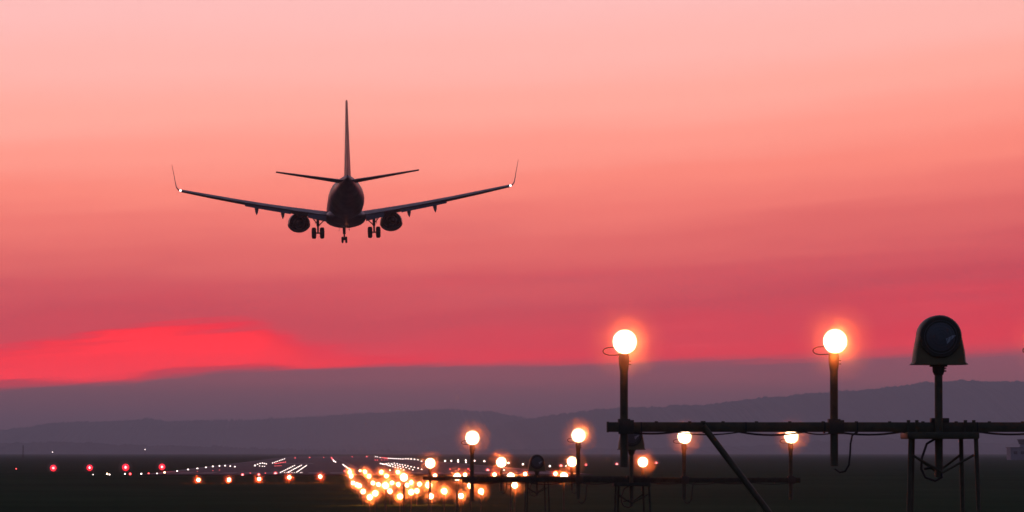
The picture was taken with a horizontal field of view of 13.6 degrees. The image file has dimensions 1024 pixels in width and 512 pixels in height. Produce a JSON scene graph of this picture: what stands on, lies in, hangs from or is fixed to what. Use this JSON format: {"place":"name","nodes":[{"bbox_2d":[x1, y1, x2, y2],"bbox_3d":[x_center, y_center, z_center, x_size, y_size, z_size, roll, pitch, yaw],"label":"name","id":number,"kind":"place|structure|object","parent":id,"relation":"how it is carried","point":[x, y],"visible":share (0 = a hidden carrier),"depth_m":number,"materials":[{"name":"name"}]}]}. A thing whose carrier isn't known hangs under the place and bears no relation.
{"place":"outdoors","nodes":[
{"label":"outdoors","id":0,"kind":"place"},
{"bbox_2d":[0,408,529,448],"bbox_3d":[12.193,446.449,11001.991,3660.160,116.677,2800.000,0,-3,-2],"label":"hills","id":1,"kind":"structure","parent":0,"point":[354,429],"depth_m":10424.83,"materials":[{"name":"purple"}]},
{"bbox_2d":[172,100,518,242],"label":"passenger jet","id":2,"kind":"object","parent":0,"point":[345,204],"visible":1,"depth_m":446.07,"materials":[{"name":"black metal"}]},
{"bbox_2d":[0,437,1019,453],"bbox_3d":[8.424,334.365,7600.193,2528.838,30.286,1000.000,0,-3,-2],"label":"hills","id":3,"kind":"structure","parent":0,"point":[884,445],"depth_m":7363.78,"materials":[{"name":"black"}]},
{"bbox_2d":[0,454,1023,511],"bbox_3d":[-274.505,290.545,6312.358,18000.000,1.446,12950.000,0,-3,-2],"label":"ground","id":4,"kind":"structure","parent":0,"point":[862,483],"depth_m":338.26,"materials":[{"name":"black plant"}]},
{"bbox_2d":[49,465,57,471],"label":"slope indicator","id":5,"kind":"object","parent":4,"relation":"on","point":[52,467],"visible":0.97,"depth_m":502.54,"materials":[{"name":"glass"}]},
{"bbox_2d":[86,465,93,471],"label":"slope indicator","id":6,"kind":"object","parent":4,"relation":"on","point":[89,467],"visible":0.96,"depth_m":500.74,"materials":[{"name":"glass"}]},
{"bbox_2d":[122,464,129,471],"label":"slope indicator","id":7,"kind":"object","parent":4,"relation":"on","point":[125,467],"visible":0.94,"depth_m":498.92,"materials":[{"name":"glass"}]},
{"bbox_2d":[158,464,165,469],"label":"slope indicator","id":8,"kind":"object","parent":4,"relation":"on","point":[161,466],"visible":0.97,"depth_m":497.12,"materials":[{"name":"glass"}]},
{"bbox_2d":[142,456,592,474],"bbox_3d":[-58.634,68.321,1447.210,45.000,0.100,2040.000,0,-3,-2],"label":"runway","id":9,"kind":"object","parent":4,"relation":"on","point":[327,465],"visible":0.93,"depth_m":623.30,"materials":[{"name":"black asphalt"}]},
{"bbox_2d":[153,456,575,473],"bbox_3d":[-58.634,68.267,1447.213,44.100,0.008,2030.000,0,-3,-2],"label":"lights","id":10,"kind":"object","parent":9,"relation":"on","point":[353,468],"visible":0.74,"depth_m":466.75},
{"bbox_2d":[367,495,371,511],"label":"approach light","id":11,"kind":"object","parent":4,"relation":"on","point":[369,497],"visible":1,"depth_m":210.26,"materials":[{"name":"grey glass"}]},
{"bbox_2d":[372,491,377,511],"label":"approach light","id":12,"kind":"object","parent":4,"relation":"on","point":[375,493],"visible":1,"depth_m":180.34,"materials":[{"name":"grey glass"}]},
{"bbox_2d":[382,482,388,511],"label":"approach light","id":13,"kind":"object","parent":4,"relation":"on","point":[385,485],"visible":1,"depth_m":150.43,"materials":[{"name":"grey glass"}]},
{"bbox_2d":[388,489,391,504],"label":"approach light","id":14,"kind":"object","parent":4,"relation":"on","point":[389,491],"visible":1,"depth_m":240.27,"materials":[{"name":"grey glass"}]},
{"bbox_2d":[397,494,402,511],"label":"approach light","id":15,"kind":"object","parent":4,"relation":"on","point":[399,496],"visible":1,"depth_m":210.33,"materials":[{"name":"grey glass"}]},
{"bbox_2d":[400,474,407,511],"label":"approach light","id":16,"kind":"object","parent":4,"relation":"on","point":[403,477],"visible":1,"depth_m":120.53,"materials":[{"name":"grey glass"}]},
{"bbox_2d":[408,489,413,511],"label":"approach light","id":17,"kind":"object","parent":4,"relation":"on","point":[410,491],"visible":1,"depth_m":180.43,"materials":[{"name":"grey glass"}]},
{"bbox_2d":[426,482,431,511],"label":"approach light","id":18,"kind":"object","parent":4,"relation":"on","point":[427,484],"visible":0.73,"depth_m":150.52,"materials":[{"name":"grey glass"}]},
{"bbox_2d":[430,494,433,511],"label":"approach light","id":19,"kind":"object","parent":4,"relation":"on","point":[431,496],"visible":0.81,"depth_m":210.41,"materials":[{"name":"grey glass"}]},
{"bbox_2d":[442,489,446,511],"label":"approach light","id":20,"kind":"object","parent":4,"relation":"on","point":[444,491],"visible":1,"depth_m":180.47,"materials":[{"name":"grey glass"}]},
{"bbox_2d":[454,473,460,511],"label":"approach light","id":21,"kind":"object","parent":4,"relation":"on","point":[457,474],"visible":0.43,"depth_m":120.60,"materials":[{"name":"grey"}]},
{"bbox_2d":[458,493,463,511],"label":"approach light","id":22,"kind":"object","parent":4,"relation":"on","point":[461,495],"visible":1,"depth_m":210.48,"materials":[{"name":"grey glass"}]},
{"bbox_2d":[478,489,483,511],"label":"approach light","id":23,"kind":"object","parent":4,"relation":"on","point":[480,491],"visible":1,"depth_m":180.56,"materials":[{"name":"grey glass"}]},
{"bbox_2d":[507,473,513,511],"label":"approach light","id":24,"kind":"object","parent":4,"relation":"on","point":[510,474],"visible":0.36,"depth_m":120.66,"materials":[{"name":"grey"}]},
{"bbox_2d":[512,483,517,511],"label":"approach light","id":25,"kind":"object","parent":4,"relation":"on","point":[514,485],"visible":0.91,"depth_m":150.65,"materials":[{"name":"grey glass"}]},
{"bbox_2d":[423,475,649,511],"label":"light bar","id":26,"kind":"object","parent":4,"relation":"on","point":[441,478],"visible":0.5,"depth_m":90.68,"materials":[{"name":"metal"}]},
{"bbox_2d":[423,458,434,491],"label":"approach light","id":27,"kind":"object","parent":26,"relation":"attached to","point":[430,463],"visible":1,"depth_m":90.59,"materials":[{"name":"grey glass"}]},
{"bbox_2d":[494,457,505,490],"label":"approach light","id":28,"kind":"object","parent":26,"relation":"attached to","point":[501,462],"visible":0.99,"depth_m":90.66,"materials":[{"name":"grey glass"}]},
{"bbox_2d":[528,454,545,494],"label":"strobe light","id":29,"kind":"object","parent":26,"relation":"attached to","point":[536,464],"visible":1,"depth_m":90.59,"materials":[{"name":"paint"}]},
{"bbox_2d":[531,456,542,467],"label":"window","id":30,"kind":"structure","parent":29,"relation":"in","point":[537,461],"depth_m":90.59,"materials":[{"name":"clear glass"}]},
{"bbox_2d":[566,457,575,490],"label":"approach light","id":31,"kind":"object","parent":26,"relation":"attached to","point":[571,462],"visible":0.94,"depth_m":90.72,"materials":[{"name":"grey glass"}]},
{"bbox_2d":[635,457,647,490],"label":"approach light","id":32,"kind":"object","parent":26,"relation":"attached to","point":[642,462],"visible":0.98,"depth_m":90.78,"materials":[{"name":"grey glass"}]},
{"bbox_2d":[560,472,567,511],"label":"approach light","id":33,"kind":"object","parent":4,"relation":"on","point":[563,474],"visible":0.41,"depth_m":120.72,"materials":[{"name":"grey"}]},
{"bbox_2d":[462,476,799,511],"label":"light bar","id":34,"kind":"object","parent":4,"relation":"on","point":[617,483],"visible":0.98,"depth_m":60.76,"materials":[{"name":"metal"}]},
{"bbox_2d":[461,431,478,500],"bbox_3d":[-0.583,2.966,60.693,0.201,0.993,0.193,2,-3,-32],"label":"approach light","id":35,"kind":"object","parent":34,"relation":"attached to","point":[471,438],"visible":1,"depth_m":60.68,"materials":[{"name":"grey"}]},
{"bbox_2d":[567,429,584,498],"bbox_3d":[0.916,2.934,60.760,0.201,0.993,0.193,2,-3,-32],"label":"approach light","id":36,"kind":"object","parent":34,"relation":"attached to","point":[578,436],"visible":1,"depth_m":60.75,"materials":[{"name":"grey"}]},
{"bbox_2d":[617,434,645,505],"bbox_3d":[1.685,2.957,60.773,0.410,1.143,0.311,0,-3,-2],"label":"strobe light","id":37,"kind":"object","parent":34,"relation":"attached to","point":[635,442],"visible":0.56,"depth_m":60.68,"materials":[{"name":"paint"}]},
{"bbox_2d":[628,434,639,443],"bbox_3d":[1.691,2.537,60.658,0.266,0.266,0.041,0,-3,-2],"label":"window","id":38,"kind":"structure","parent":37,"relation":"in","point":[632,438],"depth_m":60.65,"materials":[{"name":"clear glass"}]},
{"bbox_2d":[673,432,690,499],"bbox_3d":[2.414,2.954,60.824,0.201,0.993,0.193,2,-3,-32],"label":"approach light","id":39,"kind":"object","parent":34,"relation":"attached to","point":[683,439],"visible":0.88,"depth_m":60.82,"materials":[{"name":"grey"}]},
{"bbox_2d":[780,432,797,499],"bbox_3d":[3.928,2.954,60.890,0.201,0.993,0.193,2,-3,-32],"label":"approach light","id":40,"kind":"object","parent":34,"relation":"attached to","point":[790,439],"visible":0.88,"depth_m":60.88,"materials":[{"name":"grey"}]},
{"bbox_2d":[607,418,1023,511],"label":"light bar","id":41,"kind":"object","parent":4,"relation":"on","point":[911,432],"visible":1,"depth_m":30.80,"materials":[{"name":"black metal"}]},
{"bbox_2d":[602,329,636,466],"bbox_3d":[0.779,1.018,30.781,0.196,0.984,0.188,2,-3,-32],"label":"approach light","id":42,"kind":"object","parent":41,"relation":"attached to","point":[624,342],"visible":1,"depth_m":30.77,"materials":[{"name":"grey"}]},
{"bbox_2d":[812,329,846,465],"bbox_3d":[2.289,1.016,30.847,0.196,0.984,0.188,2,-3,-32],"label":"approach light","id":43,"kind":"object","parent":41,"relation":"attached to","point":[834,341],"visible":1,"depth_m":30.84,"materials":[{"name":"grey"}]},
{"bbox_2d":[909,315,968,476],"bbox_3d":[3.059,1.007,30.863,0.410,1.161,0.311,0,-3,-2],"label":"strobe light","id":44,"kind":"object","parent":41,"relation":"attached to","point":[938,348],"visible":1,"depth_m":30.76,"materials":[{"name":"paint"}]},
{"bbox_2d":[924,320,956,353],"bbox_3d":[3.065,0.579,30.747,0.266,0.266,0.041,0,-3,-2],"label":"window","id":45,"kind":"structure","parent":44,"relation":"in","point":[940,336],"depth_m":30.74,"materials":[{"name":"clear glass"}]},
{"bbox_2d":[1006,439,1023,459],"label":"building","id":46,"kind":"structure","parent":4,"relation":"on","point":[1015,453],"depth_m":1306.56,"materials":[{"name":"grey glass"}]},
{"bbox_2d":[0,0,1023,429],"label":"sky","id":47,"kind":"structure","parent":0,"point":[728,186],"materials":[{"name":"pink"}]},
{"bbox_2d":[279,379,1023,450],"bbox_3d":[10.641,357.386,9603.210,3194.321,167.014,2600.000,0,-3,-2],"label":"hills","id":48,"kind":"structure","parent":0,"point":[984,401],"depth_m":9175.49,"materials":[{"name":"purple"}]}
]}

